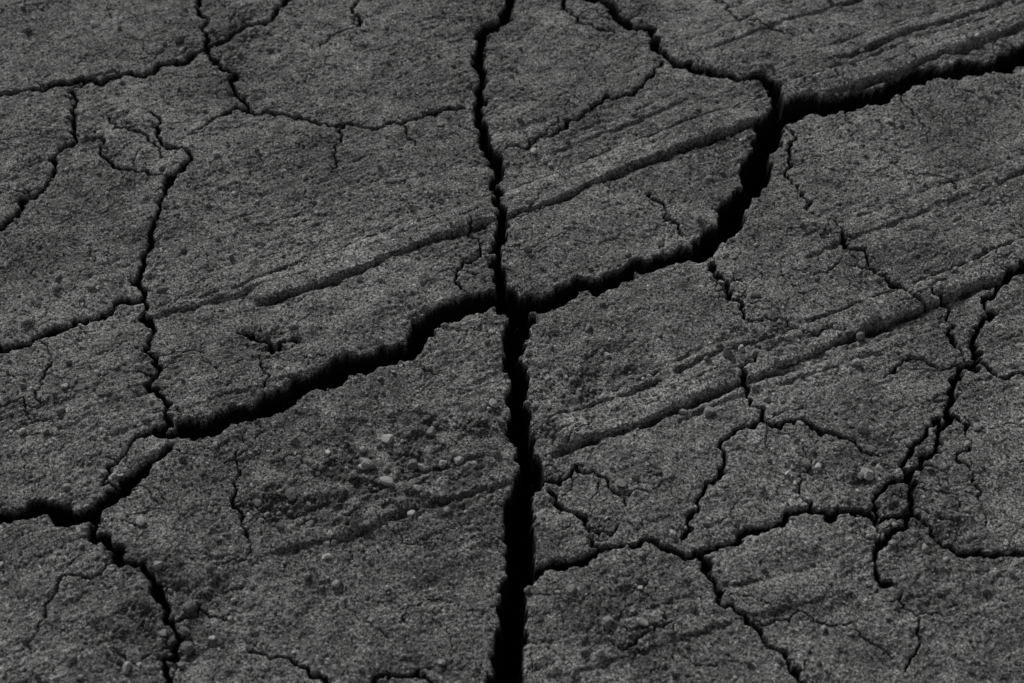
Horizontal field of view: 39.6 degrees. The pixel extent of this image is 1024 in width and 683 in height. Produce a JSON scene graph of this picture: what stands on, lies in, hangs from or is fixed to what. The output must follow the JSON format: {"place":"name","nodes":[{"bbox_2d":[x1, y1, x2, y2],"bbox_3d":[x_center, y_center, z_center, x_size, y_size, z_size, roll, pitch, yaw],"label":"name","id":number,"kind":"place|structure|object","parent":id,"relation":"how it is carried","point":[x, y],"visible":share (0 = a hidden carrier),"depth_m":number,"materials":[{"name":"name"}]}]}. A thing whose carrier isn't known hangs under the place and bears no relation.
{"place":"outdoors","nodes":[
{"label":"outdoors","id":0,"kind":"place"},
{"bbox_2d":[0,0,1023,682],"bbox_3d":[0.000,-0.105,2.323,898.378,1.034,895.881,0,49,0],"label":"cracked ground","id":1,"kind":"structure","parent":0,"point":[516,316],"depth_m":2.21,"materials":[{"name":"soil"}]},
{"bbox_2d":[0,0,1023,682],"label":"soil clods","id":2,"kind":"object","parent":1,"relation":"on","point":[186,648],"visible":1,"depth_m":2.10,"materials":[{"name":"grey soil"}]},
{"bbox_2d":[0,0,1023,679],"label":"pebbles","id":3,"kind":"object","parent":1,"relation":"on","point":[388,482],"visible":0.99,"depth_m":2.09,"materials":[{"name":"stone"}]},
{"bbox_2d":[0,0,1023,682],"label":"soil grains","id":4,"kind":"object","parent":1,"relation":"on","point":[260,520],"visible":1,"depth_m":2.19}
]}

